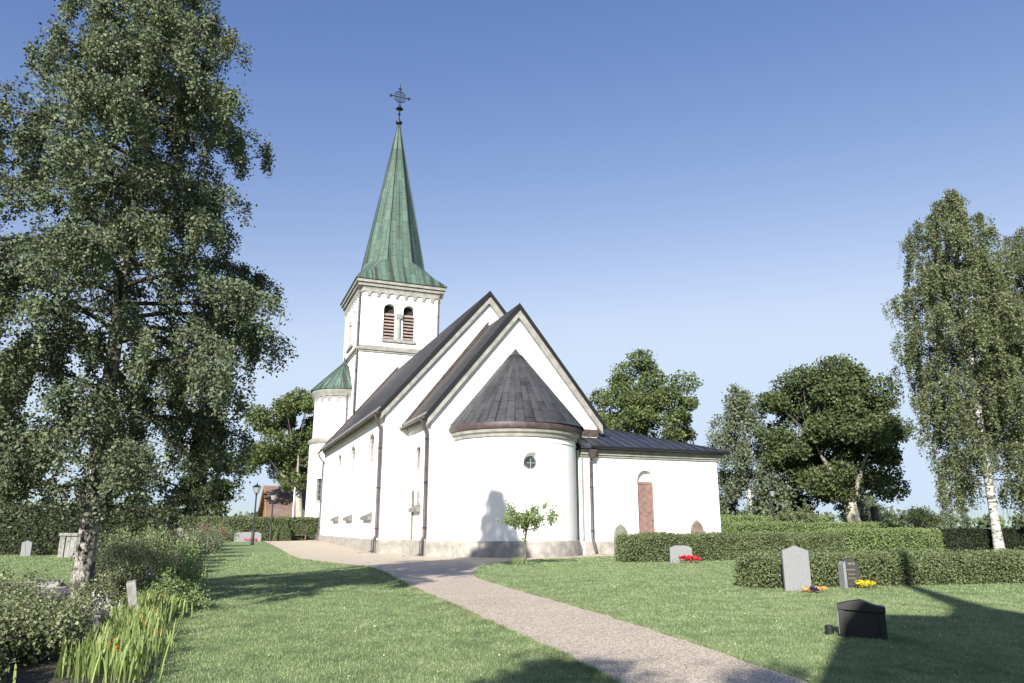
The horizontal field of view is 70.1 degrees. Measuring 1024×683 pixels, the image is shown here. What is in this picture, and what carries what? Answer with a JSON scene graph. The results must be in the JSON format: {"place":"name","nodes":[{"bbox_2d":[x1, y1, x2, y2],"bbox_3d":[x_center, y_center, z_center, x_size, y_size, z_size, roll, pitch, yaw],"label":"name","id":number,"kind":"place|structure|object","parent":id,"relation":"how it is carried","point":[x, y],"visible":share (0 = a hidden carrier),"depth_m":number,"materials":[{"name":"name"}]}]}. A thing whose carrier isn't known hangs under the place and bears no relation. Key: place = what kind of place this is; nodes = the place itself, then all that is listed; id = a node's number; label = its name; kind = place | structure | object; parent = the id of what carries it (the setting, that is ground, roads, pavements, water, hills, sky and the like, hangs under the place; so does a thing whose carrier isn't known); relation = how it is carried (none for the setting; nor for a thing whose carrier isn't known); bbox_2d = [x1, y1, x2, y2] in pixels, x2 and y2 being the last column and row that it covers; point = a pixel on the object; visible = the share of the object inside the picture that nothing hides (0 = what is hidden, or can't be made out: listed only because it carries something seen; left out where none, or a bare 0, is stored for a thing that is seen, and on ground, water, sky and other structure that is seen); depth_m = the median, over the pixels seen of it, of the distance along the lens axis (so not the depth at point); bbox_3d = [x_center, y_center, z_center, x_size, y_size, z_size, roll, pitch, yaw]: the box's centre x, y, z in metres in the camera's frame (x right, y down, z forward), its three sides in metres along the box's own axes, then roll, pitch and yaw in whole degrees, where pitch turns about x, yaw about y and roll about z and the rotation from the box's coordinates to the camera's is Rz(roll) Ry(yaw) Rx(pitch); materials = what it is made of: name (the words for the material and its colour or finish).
{"place":"outdoors","nodes":[
{"label":"outdoors","id":0,"kind":"place"},
{"bbox_2d":[5,585,68,597],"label":"gravel side path","id":1,"kind":"structure","parent":0,"point":[58,588],"depth_m":15.99,"materials":[{"name":"grey gravel"}]},
{"bbox_2d":[22,579,65,586],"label":"stone block","id":2,"kind":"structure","parent":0,"point":[55,584],"depth_m":16.93,"materials":[{"name":"grey stone"}]},
{"bbox_2d":[257,485,305,517],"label":"house","id":3,"kind":"structure","parent":0,"point":[283,504],"depth_m":74.75,"materials":[{"name":"red tile"}]},
{"bbox_2d":[0,526,1023,682],"bbox_3d":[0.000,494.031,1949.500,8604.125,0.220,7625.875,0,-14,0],"label":"ground","id":4,"kind":"structure","parent":0,"point":[256,547],"depth_m":10.55,"materials":[{"name":"green plant"}]},
{"bbox_2d":[0,378,11,446],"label":"leafy tree","id":5,"kind":"object","parent":4,"relation":"on","point":[3,412],"visible":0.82,"depth_m":11.51,"materials":[{"name":"green plant"}]},
{"bbox_2d":[0,412,34,504],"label":"leafy tree","id":6,"kind":"object","parent":4,"relation":"on","point":[10,439],"visible":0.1,"depth_m":47.08,"materials":[{"name":"green plant"}]},
{"bbox_2d":[20,540,32,555],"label":"gravestone","id":7,"kind":"object","parent":4,"relation":"on","point":[29,547],"visible":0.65,"depth_m":34.39,"materials":[{"name":"grey stone"}]},
{"bbox_2d":[0,372,61,505],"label":"leafy tree","id":8,"kind":"object","parent":4,"relation":"on","point":[37,479],"visible":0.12,"depth_m":58.65,"materials":[{"name":"green plant"}]},
{"bbox_2d":[57,533,77,557],"bbox_3d":[-19.928,9.298,33.318,1.400,1.080,0.320,3,-15,-14],"label":"gravestone","id":9,"kind":"object","parent":4,"relation":"on","point":[63,551],"visible":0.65,"depth_m":33.16,"materials":[{"name":"grey stone"}]},
{"bbox_2d":[0,500,186,554],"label":"clipped hedge","id":10,"kind":"object","parent":4,"relation":"on","point":[42,541],"visible":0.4,"depth_m":35.85,"materials":[{"name":"green plant"}]},
{"bbox_2d":[0,548,213,682],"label":"flower bed","id":11,"kind":"object","parent":4,"relation":"on","point":[39,671],"visible":0.08,"depth_m":7.01,"materials":[{"name":"soil"}]},
{"bbox_2d":[0,595,19,682],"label":"shrub","id":12,"kind":"object","parent":11,"relation":"on","point":[2,630],"visible":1,"depth_m":6.29,"materials":[{"name":"green plant"}]},
{"bbox_2d":[0,564,40,608],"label":"shrub","id":13,"kind":"object","parent":11,"relation":"on","point":[7,597],"visible":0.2,"depth_m":10.61,"materials":[{"name":"green plant"}]},
{"bbox_2d":[0,561,50,612],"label":"shrub","id":14,"kind":"object","parent":11,"relation":"on","point":[20,585],"visible":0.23,"depth_m":11.94,"materials":[{"name":"green plant"}]},
{"bbox_2d":[0,559,96,632],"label":"shrub","id":15,"kind":"object","parent":11,"relation":"on","point":[78,613],"visible":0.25,"depth_m":9.41,"materials":[{"name":"green plant"}]},
{"bbox_2d":[0,568,105,669],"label":"shrub","id":16,"kind":"object","parent":11,"relation":"on","point":[20,618],"visible":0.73,"depth_m":7.26,"materials":[{"name":"green plant"}]},
{"bbox_2d":[0,587,111,666],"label":"shrub","id":17,"kind":"object","parent":11,"relation":"on","point":[57,644],"visible":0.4,"depth_m":7.46,"materials":[{"name":"green plant"}]},
{"bbox_2d":[13,630,122,682],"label":"sword leaved plant","id":18,"kind":"object","parent":11,"relation":"on","point":[76,659],"visible":0.8,"depth_m":6.67,"materials":[{"name":"green plant"}]},
{"bbox_2d":[73,618,124,648],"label":"sword leaved plant","id":19,"kind":"object","parent":11,"relation":"on","point":[109,629],"visible":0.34,"depth_m":8.20,"materials":[{"name":"green plant"}]},
{"bbox_2d":[92,610,109,640],"bbox_3d":[-4.950,3.441,8.774,0.080,0.408,0.300,2,-14,-10],"label":"gravestone","id":20,"kind":"object","parent":11,"relation":"on","point":[100,617],"visible":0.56,"depth_m":8.69,"materials":[{"name":"grey stone"}]},
{"bbox_2d":[64,574,138,621],"bbox_3d":[-6.148,3.859,10.992,1.114,0.745,0.997,-13,-19,43],"label":"shrub","id":21,"kind":"object","parent":11,"relation":"on","point":[85,592],"visible":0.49,"depth_m":10.81,"materials":[{"name":"green plant"}]},
{"bbox_2d":[59,620,147,677],"bbox_3d":[-4.008,3.013,7.195,0.628,0.444,0.774,-10,-17,35],"label":"sword leaved plant","id":22,"kind":"object","parent":11,"relation":"on","point":[88,646],"visible":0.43,"depth_m":7.06,"materials":[{"name":"green plant"}]},
{"bbox_2d":[81,589,130,631],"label":"silver plant","id":23,"kind":"object","parent":11,"relation":"on","point":[107,605],"visible":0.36,"depth_m":9.85,"materials":[{"name":"grey plant"}]},
{"bbox_2d":[64,633,150,676],"bbox_3d":[-3.932,3.012,7.068,0.700,0.382,0.580,10,-17,-35],"label":"sword leaved plant","id":24,"kind":"object","parent":11,"relation":"on","point":[114,638],"visible":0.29,"depth_m":7.02,"materials":[{"name":"green plant"}]},
{"bbox_2d":[72,636,170,682],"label":"sword leaved plant","id":25,"kind":"object","parent":11,"relation":"on","point":[136,667],"visible":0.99,"depth_m":6.55,"materials":[{"name":"green plant"}]},
{"bbox_2d":[67,528,181,595],"bbox_3d":[-8.232,4.621,15.301,2.232,1.375,1.693,0,-14,0],"label":"shrub","id":26,"kind":"object","parent":11,"relation":"on","point":[120,554],"visible":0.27,"depth_m":15.17,"materials":[{"name":"green plant"}]},
{"bbox_2d":[96,606,153,645],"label":"sword leaved plant","id":27,"kind":"object","parent":11,"relation":"on","point":[113,623],"visible":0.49,"depth_m":8.61,"materials":[{"name":"green plant"}]},
{"bbox_2d":[76,524,183,584],"bbox_3d":[-9.292,5.019,17.784,2.210,1.836,2.020,-5,-15,18],"label":"shrub","id":28,"kind":"object","parent":11,"relation":"on","point":[145,548],"visible":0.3,"depth_m":17.69,"materials":[{"name":"green plant"}]},
{"bbox_2d":[94,549,166,601],"bbox_3d":[-7.179,4.373,13.540,1.440,0.996,2.046,14,-20,-43],"label":"shrub","id":29,"kind":"object","parent":11,"relation":"on","point":[116,575],"visible":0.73,"depth_m":13.40,"materials":[{"name":"green plant"}]},
{"bbox_2d":[83,634,178,681],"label":"sword leaved plant","id":30,"kind":"object","parent":11,"relation":"on","point":[141,655],"visible":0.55,"depth_m":6.96,"materials":[{"name":"green plant"}]},
{"bbox_2d":[107,620,156,660],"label":"sword leaved plant","id":31,"kind":"object","parent":11,"relation":"on","point":[144,636],"visible":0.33,"depth_m":7.64,"materials":[{"name":"green plant"}]},
{"bbox_2d":[126,580,138,615],"bbox_3d":[-5.478,3.791,10.565,0.120,0.620,0.500,-6,-10,-28],"label":"gravestone","id":32,"kind":"object","parent":11,"relation":"on","point":[132,594],"visible":0.52,"depth_m":10.37,"materials":[{"name":"grey stone"}]},
{"bbox_2d":[97,520,181,558],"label":"shrub","id":33,"kind":"object","parent":11,"relation":"on","point":[135,539],"visible":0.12,"depth_m":19.85,"materials":[{"name":"green plant"}]},
{"bbox_2d":[111,610,170,644],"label":"sword leaved plant","id":34,"kind":"object","parent":11,"relation":"on","point":[142,622],"visible":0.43,"depth_m":8.63,"materials":[{"name":"green plant"}]},
{"bbox_2d":[105,520,184,557],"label":"shrub","id":35,"kind":"object","parent":11,"relation":"on","point":[154,540],"visible":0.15,"depth_m":23.05,"materials":[{"name":"green plant"}]},
{"bbox_2d":[114,617,175,646],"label":"sword leaved plant","id":36,"kind":"object","parent":11,"relation":"on","point":[161,626],"visible":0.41,"depth_m":8.59,"materials":[{"name":"green plant"}]},
{"bbox_2d":[115,605,182,637],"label":"sword leaved plant","id":37,"kind":"object","parent":11,"relation":"on","point":[146,613],"visible":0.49,"depth_m":9.35,"materials":[{"name":"green plant"}]},
{"bbox_2d":[0,0,298,608],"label":"birch tree","id":38,"kind":"object","parent":11,"relation":"on","point":[131,228],"visible":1,"depth_m":12.50,"materials":[{"name":"green plant"}]},
{"bbox_2d":[122,626,189,656],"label":"sword leaved plant","id":39,"kind":"object","parent":11,"relation":"on","point":[160,645],"visible":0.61,"depth_m":8.02,"materials":[{"name":"green plant"}]},
{"bbox_2d":[143,594,185,621],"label":"sword leaved plant","id":40,"kind":"object","parent":11,"relation":"on","point":[163,605],"visible":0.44,"depth_m":11.02,"materials":[{"name":"green plant"}]},
{"bbox_2d":[143,593,192,617],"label":"sword leaved plant","id":41,"kind":"object","parent":11,"relation":"on","point":[170,605],"visible":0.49,"depth_m":11.36,"materials":[{"name":"green plant"}]},
{"bbox_2d":[125,554,211,588],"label":"shrub","id":42,"kind":"object","parent":11,"relation":"on","point":[184,572],"visible":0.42,"depth_m":15.56,"materials":[{"name":"green plant"}]},
{"bbox_2d":[141,522,210,551],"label":"shrub","id":43,"kind":"object","parent":11,"relation":"on","point":[182,535],"visible":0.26,"depth_m":26.35,"materials":[{"name":"green plant"}]},
{"bbox_2d":[137,565,216,611],"bbox_3d":[-5.634,4.120,12.249,1.363,0.862,1.016,-6,-15,23],"label":"shrub","id":44,"kind":"object","parent":11,"relation":"on","point":[168,590],"visible":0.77,"depth_m":12.18,"materials":[{"name":"green plant"}]},
{"bbox_2d":[155,537,202,564],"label":"shrub","id":45,"kind":"object","parent":11,"relation":"on","point":[185,548],"visible":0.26,"depth_m":21.68,"materials":[{"name":"green plant"}]},
{"bbox_2d":[146,543,213,575],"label":"shrub","id":46,"kind":"object","parent":11,"relation":"on","point":[180,556],"visible":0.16,"depth_m":18.44,"materials":[{"name":"green plant"}]},
{"bbox_2d":[177,525,219,560],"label":"shrub","id":47,"kind":"object","parent":11,"relation":"on","point":[202,543],"visible":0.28,"depth_m":28.99,"materials":[{"name":"green plant"}]},
{"bbox_2d":[185,519,230,553],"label":"shrub","id":48,"kind":"object","parent":11,"relation":"on","point":[200,527],"visible":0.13,"depth_m":37.22,"materials":[{"name":"green plant"}]},
{"bbox_2d":[189,519,228,556],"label":"shrub","id":49,"kind":"object","parent":11,"relation":"on","point":[217,535],"visible":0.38,"depth_m":32.80,"materials":[{"name":"green plant"}]},
{"bbox_2d":[206,518,241,543],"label":"shrub","id":50,"kind":"object","parent":11,"relation":"on","point":[230,535],"visible":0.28,"depth_m":45.95,"materials":[{"name":"green plant"}]},
{"bbox_2d":[79,434,150,505],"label":"leafy tree","id":51,"kind":"object","parent":4,"relation":"on","point":[125,491],"visible":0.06,"depth_m":67.21,"materials":[{"name":"green plant"}]},
{"bbox_2d":[165,422,239,516],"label":"leafy tree","id":52,"kind":"object","parent":4,"relation":"on","point":[224,494],"visible":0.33,"depth_m":73.62,"materials":[{"name":"green plant"}]},
{"bbox_2d":[234,532,261,541],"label":"gravestone","id":53,"kind":"object","parent":4,"relation":"on","point":[247,535],"visible":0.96,"depth_m":55.69,"materials":[{"name":"grey stone"}]},
{"bbox_2d":[177,514,319,540],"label":"clipped hedge","id":54,"kind":"object","parent":4,"relation":"on","point":[297,526],"visible":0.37,"depth_m":58.21,"materials":[{"name":"green plant"}]},
{"bbox_2d":[250,482,260,544],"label":"street lamp","id":55,"kind":"object","parent":4,"relation":"on","point":[256,487],"visible":0.92,"depth_m":48.97,"materials":[{"name":"black metal"}]},
{"bbox_2d":[227,387,314,517],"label":"maple tree","id":56,"kind":"object","parent":4,"relation":"on","point":[289,456],"visible":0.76,"depth_m":70.47,"materials":[{"name":"green plant"}]},
{"bbox_2d":[273,524,291,540],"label":"clipped bush","id":57,"kind":"object","parent":4,"relation":"on","point":[282,531],"visible":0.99,"depth_m":57.87,"materials":[{"name":"green plant"}]},
{"bbox_2d":[305,84,729,557],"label":"church","id":58,"kind":"structure","parent":4,"relation":"on","point":[427,439],"depth_m":38.48,"materials":[{"name":"white paint"}]},
{"bbox_2d":[330,459,341,520],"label":"window","id":59,"kind":"structure","parent":58,"relation":"in","point":[336,518],"depth_m":53.11,"materials":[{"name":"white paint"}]},
{"bbox_2d":[343,448,354,520],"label":"window","id":60,"kind":"structure","parent":58,"relation":"in","point":[348,518],"depth_m":47.99,"materials":[{"name":"white glass"}]},
{"bbox_2d":[360,436,374,519],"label":"window","id":61,"kind":"structure","parent":58,"relation":"in","point":[368,516],"depth_m":42.32,"materials":[{"name":"white glass"}]},
{"bbox_2d":[381,306,395,342],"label":"belfry window","id":62,"kind":"structure","parent":58,"relation":"in","point":[388,320],"depth_m":65.76,"materials":[{"name":"brown wood"}]},
{"bbox_2d":[401,308,414,343],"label":"belfry window","id":63,"kind":"structure","parent":58,"relation":"in","point":[407,335],"depth_m":66.40,"materials":[{"name":"brown wood"}]},
{"bbox_2d":[408,448,421,511],"bbox_3d":[-4.832,6.964,37.031,0.396,3.284,1.640,6,-15,-21],"label":"window","id":64,"kind":"structure","parent":58,"relation":"in","point":[416,508],"depth_m":37.21,"materials":[{"name":"white glass"}]},
{"bbox_2d":[524,456,536,469],"bbox_3d":[0.862,5.675,34.125,0.613,0.613,0.055,4,-15,-16],"label":"round window","id":65,"kind":"structure","parent":58,"relation":"in","point":[530,462],"depth_m":34.12,"materials":[{"name":"grey glass"}]},
{"bbox_2d":[637,482,654,532],"bbox_3d":[6.883,8.851,37.697,1.054,3.167,0.181,6,-15,-21],"label":"door","id":66,"kind":"structure","parent":58,"relation":"in","point":[645,504],"depth_m":37.79,"materials":[{"name":"red paint"}]},
{"bbox_2d":[21,562,1019,679],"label":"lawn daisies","id":67,"kind":"object","parent":4,"relation":"on","point":[622,606],"visible":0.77,"depth_m":8.84,"materials":[{"name":"white plant"}]},
{"bbox_2d":[497,499,563,564],"bbox_3d":[0.572,6.988,26.781,2.370,2.454,1.986,-7,-16,27],"label":"young tree","id":68,"kind":"object","parent":4,"relation":"on","point":[524,520],"visible":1,"depth_m":26.81,"materials":[{"name":"green plant"}]},
{"bbox_2d":[613,524,627,553],"bbox_3d":[5.422,9.817,36.218,0.800,1.497,0.160,6,-19,-21],"label":"gravestone","id":69,"kind":"object","parent":4,"relation":"on","point":[621,528],"visible":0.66,"depth_m":36.24,"materials":[{"name":"grey stone"}]},
{"bbox_2d":[234,506,1023,527],"bbox_3d":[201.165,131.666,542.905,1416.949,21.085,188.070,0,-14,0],"label":"wood","id":70,"kind":"object","parent":4,"relation":"on","point":[983,521],"visible":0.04,"depth_m":505.23,"materials":[{"name":"green plant"}]},
{"bbox_2d":[586,349,703,443],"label":"maple tree","id":71,"kind":"object","parent":4,"relation":"on","point":[640,410],"visible":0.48,"depth_m":68.69,"materials":[{"name":"green plant"}]},
{"bbox_2d":[669,545,692,562],"bbox_3d":[6.500,8.194,28.097,0.840,0.660,0.164,-1,-14,4],"label":"gravestone","id":72,"kind":"object","parent":4,"relation":"on","point":[675,551],"visible":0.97,"depth_m":28.04,"materials":[{"name":"grey stone"}]},
{"bbox_2d":[672,554,700,562],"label":"red flowers","id":73,"kind":"object","parent":4,"relation":"on","point":[689,558],"visible":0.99,"depth_m":27.90,"materials":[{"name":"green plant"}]},
{"bbox_2d":[691,520,703,532],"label":"gravestone","id":74,"kind":"object","parent":4,"relation":"on","point":[696,526],"visible":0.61,"depth_m":38.03,"materials":[{"name":"brown stone"}]},
{"bbox_2d":[612,528,844,562],"bbox_3d":[9.435,8.593,30.942,11.579,1.463,1.365,6,-15,-22],"label":"clipped hedge","id":75,"kind":"object","parent":4,"relation":"on","point":[655,546],"visible":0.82,"depth_m":30.18,"materials":[{"name":"green plant"}]},
{"bbox_2d":[718,491,739,515],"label":"tree","id":76,"kind":"object","parent":4,"relation":"on","point":[732,509],"visible":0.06,"depth_m":71.70,"materials":[{"name":"green plant"}]},
{"bbox_2d":[703,382,800,516],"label":"birch tree","id":77,"kind":"object","parent":4,"relation":"on","point":[742,456],"visible":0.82,"depth_m":66.68,"materials":[{"name":"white plant"}]},
{"bbox_2d":[720,512,831,522],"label":"clipped hedge","id":78,"kind":"object","parent":4,"relation":"on","point":[751,518],"visible":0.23,"depth_m":58.71,"materials":[{"name":"green plant"}]},
{"bbox_2d":[781,546,811,590],"bbox_3d":[6.270,5.007,16.112,0.560,0.968,0.134,-1,-14,6],"label":"gravestone","id":79,"kind":"object","parent":4,"relation":"on","point":[796,569],"visible":0.93,"depth_m":16.05,"materials":[{"name":"grey stone"}]},
{"bbox_2d":[774,499,820,525],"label":"bush","id":80,"kind":"object","parent":4,"relation":"on","point":[805,514],"visible":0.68,"depth_m":53.66,"materials":[{"name":"green plant"}]},
{"bbox_2d":[783,492,830,520],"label":"tree","id":81,"kind":"object","parent":4,"relation":"on","point":[800,502],"visible":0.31,"depth_m":69.58,"materials":[{"name":"green plant"}]},
{"bbox_2d":[721,519,904,533],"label":"clipped hedge","id":82,"kind":"object","parent":4,"relation":"on","point":[737,527],"visible":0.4,"depth_m":49.55,"materials":[{"name":"green plant"}]},
{"bbox_2d":[798,585,830,592],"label":"mixed flowers","id":83,"kind":"object","parent":4,"relation":"on","point":[812,589],"visible":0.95,"depth_m":15.56,"materials":[{"name":"orange plant"}]},
{"bbox_2d":[754,353,918,522],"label":"oak tree","id":84,"kind":"object","parent":4,"relation":"on","point":[842,409],"visible":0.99,"depth_m":62.93,"materials":[{"name":"green plant"}]},
{"bbox_2d":[837,558,859,587],"bbox_3d":[7.813,5.365,16.899,0.415,0.659,0.240,2,-14,-8],"label":"gravestone","id":85,"kind":"object","parent":4,"relation":"on","point":[848,572],"visible":0.96,"depth_m":16.84,"materials":[{"name":"grey stone"}]},
{"bbox_2d":[833,477,873,522],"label":"tree","id":86,"kind":"object","parent":4,"relation":"on","point":[861,504],"visible":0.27,"depth_m":79.71,"materials":[{"name":"green plant"}]},
{"bbox_2d":[837,599,887,639],"bbox_3d":[4.484,3.556,9.357,0.565,0.470,0.234,-6,-15,23],"label":"gravestone","id":87,"kind":"object","parent":4,"relation":"on","point":[859,618],"visible":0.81,"depth_m":9.29,"materials":[{"name":"black stone"}]},
{"bbox_2d":[848,580,878,588],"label":"yellow flowers","id":88,"kind":"object","parent":4,"relation":"on","point":[863,584],"visible":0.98,"depth_m":16.56,"materials":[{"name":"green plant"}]},
{"bbox_2d":[843,503,899,522],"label":"tree","id":89,"kind":"object","parent":4,"relation":"on","point":[885,516],"visible":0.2,"depth_m":100.22,"materials":[{"name":"green plant"}]},
{"bbox_2d":[870,506,880,522],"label":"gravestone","id":90,"kind":"object","parent":4,"relation":"on","point":[874,512],"visible":0.43,"depth_m":66.47,"materials":[{"name":"grey stone"}]},
{"bbox_2d":[730,544,1023,588],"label":"clipped hedge","id":91,"kind":"object","parent":4,"relation":"on","point":[760,570],"visible":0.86,"depth_m":17.49,"materials":[{"name":"green plant"}]},
{"bbox_2d":[818,526,945,552],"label":"clipped hedge","id":92,"kind":"object","parent":4,"relation":"on","point":[885,538],"visible":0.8,"depth_m":38.86,"materials":[{"name":"green plant"}]},
{"bbox_2d":[899,504,947,528],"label":"bush","id":93,"kind":"object","parent":4,"relation":"on","point":[920,517],"visible":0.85,"depth_m":108.11,"materials":[{"name":"green plant"}]},
{"bbox_2d":[936,480,956,528],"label":"poplar tree","id":94,"kind":"object","parent":4,"relation":"on","point":[948,517],"visible":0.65,"depth_m":114.72,"materials":[{"name":"green plant"}]},
{"bbox_2d":[880,188,1023,549],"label":"birch tree","id":95,"kind":"object","parent":4,"relation":"on","point":[1001,309],"visible":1,"depth_m":39.98,"materials":[{"name":"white plant"}]},
{"bbox_2d":[954,477,972,528],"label":"poplar tree","id":96,"kind":"object","parent":4,"relation":"on","point":[967,522],"visible":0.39,"depth_m":118.46,"materials":[{"name":"green plant"}]},
{"bbox_2d":[927,526,1023,552],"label":"clipped hedge","id":97,"kind":"object","parent":4,"relation":"on","point":[958,538],"visible":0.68,"depth_m":39.36,"materials":[{"name":"green plant"}]},
{"bbox_2d":[964,226,1023,514],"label":"birch tree","id":98,"kind":"object","parent":4,"relation":"on","point":[1017,246],"visible":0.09,"depth_m":44.47,"materials":[{"name":"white plant"}]},
{"bbox_2d":[0,0,1023,525],"label":"sky","id":99,"kind":"structure","parent":0,"point":[726,191],"materials":[{"name":"blue"}]},
{"bbox_2d":[264,540,807,682],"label":"gravel path","id":100,"kind":"structure","parent":0,"point":[624,651],"depth_m":10.35,"materials":[{"name":"beige gravel"}]},
{"bbox_2d":[268,492,276,540],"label":"street lamp","id":101,"kind":"object","parent":100,"relation":"on","point":[273,495],"visible":0.89,"depth_m":57.00,"materials":[{"name":"black metal"}]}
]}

